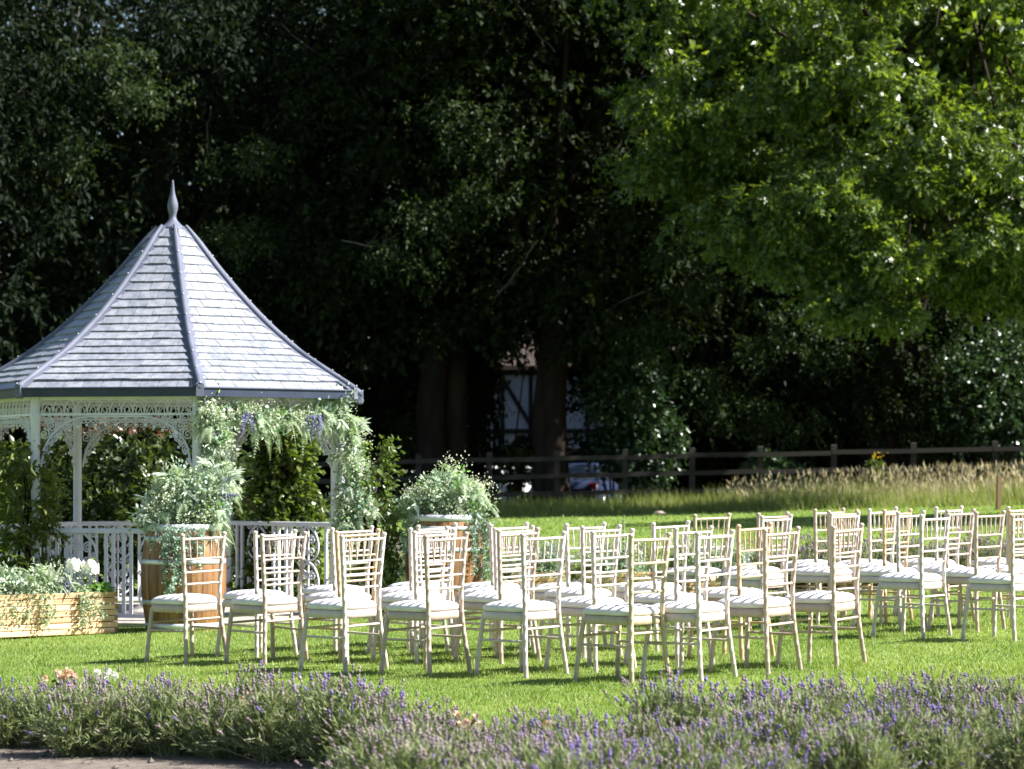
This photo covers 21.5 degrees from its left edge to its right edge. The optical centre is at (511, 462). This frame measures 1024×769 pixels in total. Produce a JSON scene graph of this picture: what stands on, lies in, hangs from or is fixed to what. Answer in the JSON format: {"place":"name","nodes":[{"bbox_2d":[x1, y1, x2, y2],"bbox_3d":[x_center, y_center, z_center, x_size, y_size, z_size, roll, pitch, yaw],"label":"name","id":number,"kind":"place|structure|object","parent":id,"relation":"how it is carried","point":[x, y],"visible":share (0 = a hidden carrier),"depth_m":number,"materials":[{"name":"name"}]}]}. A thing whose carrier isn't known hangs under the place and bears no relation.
{"place":"outdoors","nodes":[
{"label":"outdoors","id":0,"kind":"place"},
{"bbox_2d":[0,476,1023,739],"bbox_3d":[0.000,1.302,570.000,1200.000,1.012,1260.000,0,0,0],"label":"ground","id":1,"kind":"structure","parent":0,"point":[550,534],"depth_m":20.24,"materials":[{"name":"green plant"}]},
{"bbox_2d":[0,438,71,592],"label":"climbing plant","id":2,"kind":"object","parent":1,"relation":"on","point":[22,535],"visible":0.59,"depth_m":24.34,"materials":[{"name":"green plant"}]},
{"bbox_2d":[0,591,117,637],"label":"wooden planter","id":3,"kind":"object","parent":1,"relation":"on","point":[68,619],"visible":0.79,"depth_m":22.93,"materials":[{"name":"brown wood"}]},
{"bbox_2d":[0,556,121,630],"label":"planter flowers","id":4,"kind":"object","parent":3,"relation":"in","point":[51,580],"visible":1,"depth_m":22.96,"materials":[{"name":"green plant"}]},
{"bbox_2d":[0,0,212,507],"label":"woodland tree","id":5,"kind":"object","parent":1,"relation":"on","point":[50,16],"visible":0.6,"depth_m":64.75,"materials":[{"name":"green plant"}]},
{"bbox_2d":[0,410,264,596],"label":"clipped hedge","id":6,"kind":"object","parent":1,"relation":"on","point":[116,500],"visible":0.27,"depth_m":30.16,"materials":[{"name":"green plant"}]},
{"bbox_2d":[0,0,294,435],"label":"woodland tree","id":7,"kind":"object","parent":1,"relation":"on","point":[19,321],"visible":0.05,"depth_m":82.00,"materials":[{"name":"green plant"}]},
{"bbox_2d":[0,180,362,627],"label":"garden gazebo","id":8,"kind":"object","parent":1,"relation":"on","point":[167,314],"visible":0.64,"depth_m":25.00,"materials":[{"name":"wood"}]},
{"bbox_2d":[183,379,250,509],"bbox_3d":[-2.665,-0.162,24.116,0.555,1.210,0.491,0,0,28],"label":"flower garland","id":9,"kind":"object","parent":8,"relation":"hanging from","point":[214,425],"visible":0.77,"depth_m":24.10,"materials":[{"name":"green plant"}]},
{"bbox_2d":[197,392,347,459],"bbox_3d":[-2.162,-0.383,24.663,1.682,0.720,0.472,0,0,-40],"label":"flower garland","id":10,"kind":"object","parent":8,"relation":"attached to","point":[267,420],"visible":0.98,"depth_m":24.62,"materials":[{"name":"green plant"}]},
{"bbox_2d":[322,383,390,567],"bbox_3d":[-1.467,0.102,25.061,0.701,1.777,0.499,0,0,0],"label":"flower garland","id":11,"kind":"object","parent":8,"relation":"attached to","point":[348,498],"visible":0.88,"depth_m":25.05,"materials":[{"name":"green plant"}]},
{"bbox_2d":[141,524,225,631],"bbox_3d":[-2.859,0.990,23.513,0.740,0.925,0.740,0,0,-1],"label":"oak barrel","id":12,"kind":"object","parent":1,"relation":"on","point":[152,586],"visible":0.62,"depth_m":23.23,"materials":[{"name":"brown wood"}]},
{"bbox_2d":[126,448,246,613],"bbox_3d":[-2.855,0.578,23.402,0.913,1.420,0.802,0,0,34],"label":"flower arrangement","id":13,"kind":"object","parent":12,"relation":"on","point":[207,498],"visible":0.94,"depth_m":23.34,"materials":[{"name":"green plant"}]},
{"bbox_2d":[145,531,229,663],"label":"banquet chair","id":14,"kind":"object","parent":1,"relation":"on","point":[185,603],"visible":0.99,"depth_m":19.52,"materials":[{"name":"beige paint"}]},
{"bbox_2d":[0,0,414,488],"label":"woodland tree","id":15,"kind":"object","parent":1,"relation":"on","point":[203,92],"visible":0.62,"depth_m":65.66,"materials":[{"name":"green plant"}]},
{"bbox_2d":[28,407,397,508],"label":"woodland shrub","id":16,"kind":"object","parent":1,"relation":"on","point":[322,487],"visible":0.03,"depth_m":65.72,"materials":[{"name":"green plant"}]},
{"bbox_2d":[215,529,297,657],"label":"banquet chair","id":17,"kind":"object","parent":1,"relation":"on","point":[229,596],"visible":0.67,"depth_m":20.00,"materials":[{"name":"beige paint"}]},
{"bbox_2d":[224,531,308,665],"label":"banquet chair","id":18,"kind":"object","parent":1,"relation":"on","point":[264,603],"visible":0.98,"depth_m":19.18,"materials":[{"name":"beige paint"}]},
{"bbox_2d":[225,406,330,602],"bbox_3d":[-2.353,0.430,27.618,1.188,2.591,1.043,0,0,0],"label":"climbing plant","id":19,"kind":"object","parent":1,"relation":"on","point":[275,488],"visible":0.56,"depth_m":27.46,"materials":[{"name":"green plant"}]},
{"bbox_2d":[120,0,491,491],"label":"woodland tree","id":20,"kind":"object","parent":1,"relation":"on","point":[386,392],"visible":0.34,"depth_m":67.61,"materials":[{"name":"green plant"}]},
{"bbox_2d":[297,525,376,649],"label":"banquet chair","id":21,"kind":"object","parent":1,"relation":"on","point":[307,591],"visible":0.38,"depth_m":20.49,"materials":[{"name":"beige paint"}]},
{"bbox_2d":[299,528,380,661],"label":"banquet chair","id":22,"kind":"object","parent":1,"relation":"on","point":[332,594],"visible":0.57,"depth_m":19.38,"materials":[{"name":"beige paint"}]},
{"bbox_2d":[298,532,388,672],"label":"banquet chair","id":23,"kind":"object","parent":1,"relation":"on","point":[344,608],"visible":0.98,"depth_m":18.35,"materials":[{"name":"beige paint"}]},
{"bbox_2d":[345,434,407,611],"bbox_3d":[-1.284,0.661,25.268,0.677,1.868,0.704,0,0,0],"label":"climbing plant","id":24,"kind":"object","parent":1,"relation":"on","point":[389,574],"visible":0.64,"depth_m":25.25,"materials":[{"name":"green plant"}]},
{"bbox_2d":[368,407,415,506],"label":"woodland shrub","id":25,"kind":"object","parent":1,"relation":"on","point":[397,427],"visible":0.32,"depth_m":68.79,"materials":[{"name":"green plant"}]},
{"bbox_2d":[366,526,449,654],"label":"banquet chair","id":26,"kind":"object","parent":1,"relation":"on","point":[410,635],"visible":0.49,"depth_m":19.91,"materials":[{"name":"beige paint"}]},
{"bbox_2d":[371,528,456,663],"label":"banquet chair","id":27,"kind":"object","parent":1,"relation":"on","point":[387,599],"visible":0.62,"depth_m":19.08,"materials":[{"name":"beige paint"}]},
{"bbox_2d":[379,531,471,675],"bbox_3d":[-0.580,0.940,18.005,0.471,0.954,0.455,0,2,43],"label":"banquet chair","id":28,"kind":"object","parent":1,"relation":"on","point":[427,610],"visible":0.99,"depth_m":17.90,"materials":[{"name":"beige paint"}]},
{"bbox_2d":[236,0,625,492],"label":"woodland tree","id":29,"kind":"object","parent":1,"relation":"on","point":[442,415],"visible":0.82,"depth_m":64.62,"materials":[{"name":"green plant"}]},
{"bbox_2d":[405,514,483,612],"bbox_3d":[-0.631,0.941,25.250,0.740,0.925,0.740,0,0,-24],"label":"oak barrel","id":30,"kind":"object","parent":1,"relation":"on","point":[433,521],"visible":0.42,"depth_m":24.96,"materials":[{"name":"brown wood"}]},
{"bbox_2d":[383,451,501,582],"bbox_3d":[-0.642,0.651,25.184,1.123,1.543,0.666,0,0,0],"label":"flower arrangement","id":31,"kind":"object","parent":30,"relation":"on","point":[459,499],"visible":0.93,"depth_m":25.07,"materials":[{"name":"green plant"}]},
{"bbox_2d":[451,525,535,656],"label":"banquet chair","id":32,"kind":"object","parent":1,"relation":"on","point":[487,588],"visible":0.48,"depth_m":19.55,"materials":[{"name":"beige paint"}]},
{"bbox_2d":[468,310,519,497],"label":"woodland shrub","id":33,"kind":"object","parent":1,"relation":"on","point":[477,367],"visible":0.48,"depth_m":68.82,"materials":[{"name":"green plant"}]},
{"bbox_2d":[453,527,541,663],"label":"banquet chair","id":34,"kind":"object","parent":1,"relation":"on","point":[476,601],"visible":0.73,"depth_m":18.85,"materials":[{"name":"beige paint"}]},
{"bbox_2d":[0,741,998,768],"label":"flower bed","id":35,"kind":"object","parent":1,"relation":"on","point":[137,761],"visible":0.16,"depth_m":12.85,"materials":[{"name":"soil"}]},
{"bbox_2d":[0,676,54,747],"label":"lavender bush","id":36,"kind":"object","parent":35,"relation":"on","point":[10,715],"visible":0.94,"depth_m":13.64,"materials":[{"name":"green plant"}]},
{"bbox_2d":[1,673,82,746],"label":"lavender bush","id":37,"kind":"object","parent":35,"relation":"on","point":[32,719],"visible":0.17,"depth_m":13.64,"materials":[{"name":"green plant"}]},
{"bbox_2d":[22,676,138,756],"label":"lavender bush","id":38,"kind":"object","parent":35,"relation":"on","point":[64,726],"visible":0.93,"depth_m":13.15,"materials":[{"name":"green plant"}]},
{"bbox_2d":[67,680,167,755],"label":"lavender bush","id":39,"kind":"object","parent":35,"relation":"on","point":[113,744],"visible":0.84,"depth_m":13.15,"materials":[{"name":"green plant"}]},
{"bbox_2d":[99,671,236,755],"bbox_3d":[-1.672,1.224,13.153,0.654,0.411,0.578,0,0,-20],"label":"lavender bush","id":40,"kind":"object","parent":35,"relation":"on","point":[168,701],"visible":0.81,"depth_m":13.09,"materials":[{"name":"green plant"}]},
{"bbox_2d":[156,684,256,758],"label":"lavender bush","id":41,"kind":"object","parent":35,"relation":"on","point":[209,731],"visible":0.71,"depth_m":12.91,"materials":[{"name":"green plant"}]},
{"bbox_2d":[173,659,296,725],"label":"lavender bush","id":42,"kind":"object","parent":35,"relation":"on","point":[258,683],"visible":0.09,"depth_m":13.25,"materials":[{"name":"green plant"}]},
{"bbox_2d":[186,672,326,762],"bbox_3d":[-1.131,1.208,12.821,0.780,0.435,0.749,0,0,-14],"label":"lavender bush","id":43,"kind":"object","parent":35,"relation":"on","point":[282,703],"visible":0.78,"depth_m":12.72,"materials":[{"name":"green plant"}]},
{"bbox_2d":[255,663,416,766],"bbox_3d":[-0.784,1.190,12.543,0.669,0.522,0.698,0,0,18],"label":"lavender bush","id":44,"kind":"object","parent":35,"relation":"on","point":[324,708],"visible":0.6,"depth_m":12.46,"materials":[{"name":"green plant"}]},
{"bbox_2d":[294,712,451,768],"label":"lavender bush","id":45,"kind":"object","parent":35,"relation":"on","point":[359,751],"visible":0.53,"depth_m":10.85,"materials":[{"name":"green plant"}]},
{"bbox_2d":[312,690,456,763],"bbox_3d":[-0.572,1.218,12.166,0.642,0.388,0.616,0,0,-6],"label":"lavender bush","id":46,"kind":"object","parent":35,"relation":"on","point":[387,711],"visible":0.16,"depth_m":12.11,"materials":[{"name":"green plant"}]},
{"bbox_2d":[347,721,476,768],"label":"lavender bush","id":47,"kind":"object","parent":35,"relation":"on","point":[414,758],"visible":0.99,"depth_m":10.02,"materials":[{"name":"green plant"}]},
{"bbox_2d":[498,728,634,768],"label":"lavender bush","id":48,"kind":"object","parent":35,"relation":"on","point":[570,760],"visible":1,"depth_m":9.71,"materials":[{"name":"green plant"}]},
{"bbox_2d":[515,723,672,768],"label":"lavender bush","id":49,"kind":"object","parent":35,"relation":"on","point":[613,759],"visible":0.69,"depth_m":10.13,"materials":[{"name":"green plant"}]},
{"bbox_2d":[596,703,688,751],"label":"lavender bush","id":50,"kind":"object","parent":35,"relation":"on","point":[640,725],"visible":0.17,"depth_m":11.54,"materials":[{"name":"green plant"}]},
{"bbox_2d":[603,665,727,732],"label":"lavender bush","id":51,"kind":"object","parent":35,"relation":"on","point":[656,700],"visible":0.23,"depth_m":12.00,"materials":[{"name":"green plant"}]},
{"bbox_2d":[619,722,748,768],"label":"lavender bush","id":52,"kind":"object","parent":35,"relation":"on","point":[674,757],"visible":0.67,"depth_m":10.39,"materials":[{"name":"green plant"}]},
{"bbox_2d":[633,682,746,739],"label":"lavender bush","id":53,"kind":"object","parent":35,"relation":"on","point":[704,709],"visible":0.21,"depth_m":11.74,"materials":[{"name":"green plant"}]},
{"bbox_2d":[654,740,769,768],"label":"lavender bush","id":54,"kind":"object","parent":35,"relation":"on","point":[715,762],"visible":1,"depth_m":10.05,"materials":[{"name":"green plant"}]},
{"bbox_2d":[675,709,789,768],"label":"lavender bush","id":55,"kind":"object","parent":35,"relation":"on","point":[726,734],"visible":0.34,"depth_m":10.95,"materials":[{"name":"green plant"}]},
{"bbox_2d":[706,687,839,763],"bbox_3d":[1.035,1.164,11.521,0.572,0.410,0.647,0,0,-36],"label":"lavender bush","id":56,"kind":"object","parent":35,"relation":"on","point":[757,709],"visible":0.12,"depth_m":11.47,"materials":[{"name":"green plant"}]},
{"bbox_2d":[729,697,880,759],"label":"lavender bush","id":57,"kind":"object","parent":35,"relation":"on","point":[792,727],"visible":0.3,"depth_m":11.19,"materials":[{"name":"green plant"}]},
{"bbox_2d":[735,675,886,741],"bbox_3d":[1.320,1.152,11.787,0.670,0.440,0.698,0,0,-39],"label":"lavender bush","id":58,"kind":"object","parent":35,"relation":"on","point":[823,702],"visible":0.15,"depth_m":11.79,"materials":[{"name":"green plant"}]},
{"bbox_2d":[764,717,894,768],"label":"lavender bush","id":59,"kind":"object","parent":35,"relation":"on","point":[807,743],"visible":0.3,"depth_m":10.92,"materials":[{"name":"green plant"}]},
{"bbox_2d":[796,708,922,768],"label":"lavender bush","id":60,"kind":"object","parent":35,"relation":"on","point":[859,748],"visible":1,"depth_m":10.63,"materials":[{"name":"green plant"}]},
{"bbox_2d":[819,695,961,768],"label":"lavender bush","id":61,"kind":"object","parent":35,"relation":"on","point":[903,721],"visible":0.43,"depth_m":11.26,"materials":[{"name":"green plant"}]},
{"bbox_2d":[846,678,967,727],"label":"lavender bush","id":62,"kind":"object","parent":35,"relation":"on","point":[896,695],"visible":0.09,"depth_m":12.01,"materials":[{"name":"green plant"}]},
{"bbox_2d":[854,665,1003,714],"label":"lavender bush","id":63,"kind":"object","parent":35,"relation":"on","point":[931,690],"visible":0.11,"depth_m":12.64,"materials":[{"name":"green plant"}]},
{"bbox_2d":[884,716,1010,768],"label":"lavender bush","id":64,"kind":"object","parent":35,"relation":"on","point":[943,753],"visible":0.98,"depth_m":11.11,"materials":[{"name":"green plant"}]},
{"bbox_2d":[916,694,1013,768],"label":"lavender bush","id":65,"kind":"object","parent":35,"relation":"on","point":[980,725],"visible":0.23,"depth_m":11.62,"materials":[{"name":"green plant"}]},
{"bbox_2d":[966,706,1023,768],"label":"lavender bush","id":66,"kind":"object","parent":35,"relation":"on","point":[1010,745],"visible":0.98,"depth_m":11.14,"materials":[{"name":"green plant"}]},
{"bbox_2d":[18,441,1023,504],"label":"rail fence","id":67,"kind":"object","parent":1,"relation":"on","point":[760,454],"visible":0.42,"depth_m":61.89,"materials":[{"name":"brown wood"}]},
{"bbox_2d":[474,531,568,677],"bbox_3d":[0.063,0.926,17.706,0.471,0.954,0.455,0,1,45],"label":"banquet chair","id":68,"kind":"object","parent":1,"relation":"on","point":[523,610],"visible":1,"depth_m":17.60,"materials":[{"name":"beige paint"}]},
{"bbox_2d":[468,426,609,467],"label":"clipped hedge","id":69,"kind":"object","parent":1,"relation":"on","point":[521,439],"visible":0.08,"depth_m":90.86,"materials":[{"name":"green plant"}]},
{"bbox_2d":[469,267,612,502],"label":"woodland shrub","id":70,"kind":"object","parent":1,"relation":"on","point":[572,390],"visible":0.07,"depth_m":69.90,"materials":[{"name":"green plant"}]},
{"bbox_2d":[357,0,728,504],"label":"woodland tree","id":71,"kind":"object","parent":1,"relation":"on","point":[558,286],"visible":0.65,"depth_m":63.83,"materials":[{"name":"green plant"}]},
{"bbox_2d":[528,522,607,650],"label":"banquet chair","id":72,"kind":"object","parent":1,"relation":"on","point":[539,595],"visible":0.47,"depth_m":19.94,"materials":[{"name":"beige paint"}]},
{"bbox_2d":[477,321,673,461],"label":"timber house","id":73,"kind":"structure","parent":1,"relation":"on","point":[511,395],"depth_m":97.00,"materials":[{"name":"white"}]},
{"bbox_2d":[536,524,622,658],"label":"banquet chair","id":74,"kind":"object","parent":1,"relation":"on","point":[550,594],"visible":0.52,"depth_m":19.18,"materials":[{"name":"beige paint"}]},
{"bbox_2d":[544,528,636,672],"bbox_3d":[0.524,0.915,18.021,0.471,0.954,0.455,0,2,45],"label":"banquet chair","id":75,"kind":"object","parent":1,"relation":"on","point":[574,606],"visible":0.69,"depth_m":17.89,"materials":[{"name":"beige paint"}]},
{"bbox_2d":[573,532,671,684],"bbox_3d":[0.702,0.912,16.985,0.471,0.954,0.455,0,1,41],"label":"banquet chair","id":76,"kind":"object","parent":1,"relation":"on","point":[631,614],"visible":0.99,"depth_m":16.88,"materials":[{"name":"beige paint"}]},
{"bbox_2d":[567,292,695,502],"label":"woodland shrub","id":77,"kind":"object","parent":1,"relation":"on","point":[623,390],"visible":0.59,"depth_m":65.19,"materials":[{"name":"green plant"}]},
{"bbox_2d":[520,0,769,500],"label":"woodland tree","id":78,"kind":"object","parent":1,"relation":"on","point":[701,333],"visible":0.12,"depth_m":65.48,"materials":[{"name":"green plant"}]},
{"bbox_2d":[609,520,693,650],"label":"banquet chair","id":79,"kind":"object","parent":1,"relation":"on","point":[654,584],"visible":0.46,"depth_m":19.77,"materials":[{"name":"beige paint"}]},
{"bbox_2d":[623,525,714,666],"bbox_3d":[1.070,0.903,18.332,0.471,0.954,0.455,0,1,42],"label":"banquet chair","id":80,"kind":"object","parent":1,"relation":"on","point":[654,598],"visible":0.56,"depth_m":18.20,"materials":[{"name":"beige paint"}]},
{"bbox_2d":[640,529,737,681],"bbox_3d":[1.121,0.902,17.122,0.471,0.954,0.455,-1,1,39],"label":"banquet chair","id":81,"kind":"object","parent":1,"relation":"on","point":[698,611],"visible":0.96,"depth_m":17.00,"materials":[{"name":"beige paint"}]},
{"bbox_2d":[658,513,730,623],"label":"banquet chair","id":82,"kind":"object","parent":1,"relation":"on","point":[690,574],"visible":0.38,"depth_m":22.45,"materials":[{"name":"beige paint"}]},
{"bbox_2d":[533,0,886,497],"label":"woodland tree","id":83,"kind":"object","parent":1,"relation":"on","point":[759,314],"visible":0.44,"depth_m":63.40,"materials":[{"name":"green plant"}]},
{"bbox_2d":[687,522,775,658],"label":"banquet chair","id":84,"kind":"object","parent":1,"relation":"on","point":[718,595],"visible":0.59,"depth_m":18.66,"materials":[{"name":"beige paint"}]},
{"bbox_2d":[717,514,792,632],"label":"banquet chair","id":85,"kind":"object","parent":1,"relation":"on","point":[757,582],"visible":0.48,"depth_m":21.42,"materials":[{"name":"beige paint"}]},
{"bbox_2d":[708,526,802,674],"bbox_3d":[1.583,0.892,17.561,0.471,0.954,0.455,0,1,39],"label":"banquet chair","id":86,"kind":"object","parent":1,"relation":"on","point":[765,605],"visible":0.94,"depth_m":17.44,"materials":[{"name":"beige paint"}]},
{"bbox_2d":[655,329,862,500],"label":"woodland shrub","id":87,"kind":"object","parent":1,"relation":"on","point":[760,386],"visible":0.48,"depth_m":67.72,"materials":[{"name":"green plant"}]},
{"bbox_2d":[735,446,819,496],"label":"woodland shrub","id":88,"kind":"object","parent":1,"relation":"on","point":[785,461],"visible":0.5,"depth_m":62.41,"materials":[{"name":"green plant"}]},
{"bbox_2d":[581,0,1023,491],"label":"oak tree","id":89,"kind":"object","parent":1,"relation":"on","point":[916,111],"visible":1,"depth_m":52.88,"materials":[{"name":"green plant"}]},
{"bbox_2d":[775,523,866,666],"bbox_3d":[2.054,0.882,17.958,0.471,0.954,0.455,0,1,36],"label":"banquet chair","id":90,"kind":"object","parent":1,"relation":"on","point":[833,601],"visible":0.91,"depth_m":17.84,"materials":[{"name":"beige paint"}]},
{"bbox_2d":[786,511,861,626],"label":"banquet chair","id":91,"kind":"object","parent":1,"relation":"on","point":[818,575],"visible":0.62,"depth_m":21.84,"materials":[{"name":"beige paint"}]},
{"bbox_2d":[727,15,1005,490],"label":"woodland tree","id":92,"kind":"object","parent":1,"relation":"on","point":[857,460],"visible":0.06,"depth_m":71.68,"materials":[{"name":"green plant"}]},
{"bbox_2d":[722,458,1023,508],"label":"meadow seed heads","id":93,"kind":"object","parent":1,"relation":"on","point":[949,482],"visible":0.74,"depth_m":57.06,"materials":[{"name":"beige plant"}]},
{"bbox_2d":[839,508,912,622],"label":"banquet chair","id":94,"kind":"object","parent":1,"relation":"on","point":[884,554],"visible":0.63,"depth_m":22.46,"materials":[{"name":"beige paint"}]},
{"bbox_2d":[851,510,926,628],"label":"banquet chair","id":95,"kind":"object","parent":1,"relation":"on","point":[871,575],"visible":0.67,"depth_m":21.54,"materials":[{"name":"beige paint"}]},
{"bbox_2d":[871,513,951,638],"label":"banquet chair","id":96,"kind":"object","parent":1,"relation":"on","point":[921,580],"visible":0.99,"depth_m":20.46,"materials":[{"name":"beige paint"}]},
{"bbox_2d":[838,284,990,494],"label":"shrub","id":97,"kind":"object","parent":1,"relation":"on","point":[877,428],"visible":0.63,"depth_m":62.53,"materials":[{"name":"green plant"}]},
{"bbox_2d":[851,344,1023,492],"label":"woodland shrub","id":98,"kind":"object","parent":1,"relation":"on","point":[902,457],"visible":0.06,"depth_m":66.72,"materials":[{"name":"green plant"}]},
{"bbox_2d":[906,508,975,622],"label":"banquet chair","id":99,"kind":"object","parent":1,"relation":"on","point":[932,568],"visible":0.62,"depth_m":21.93,"materials":[{"name":"beige paint"}]},
{"bbox_2d":[896,312,1023,491],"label":"holly bush","id":100,"kind":"object","parent":1,"relation":"on","point":[1004,409],"visible":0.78,"depth_m":62.79,"materials":[{"name":"green plant"}]},
{"bbox_2d":[927,510,1005,631],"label":"banquet chair","id":101,"kind":"object","parent":1,"relation":"on","point":[960,576],"visible":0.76,"depth_m":21.09,"materials":[{"name":"beige paint"}]},
{"bbox_2d":[961,514,1023,641],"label":"banquet chair","id":102,"kind":"object","parent":1,"relation":"on","point":[1012,581],"visible":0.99,"depth_m":19.85,"materials":[{"name":"beige paint"}]},
{"bbox_2d":[2,473,1023,521],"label":"meadow grass","id":103,"kind":"structure","parent":0,"point":[686,504],"depth_m":54.89,"materials":[{"name":"green plant"}]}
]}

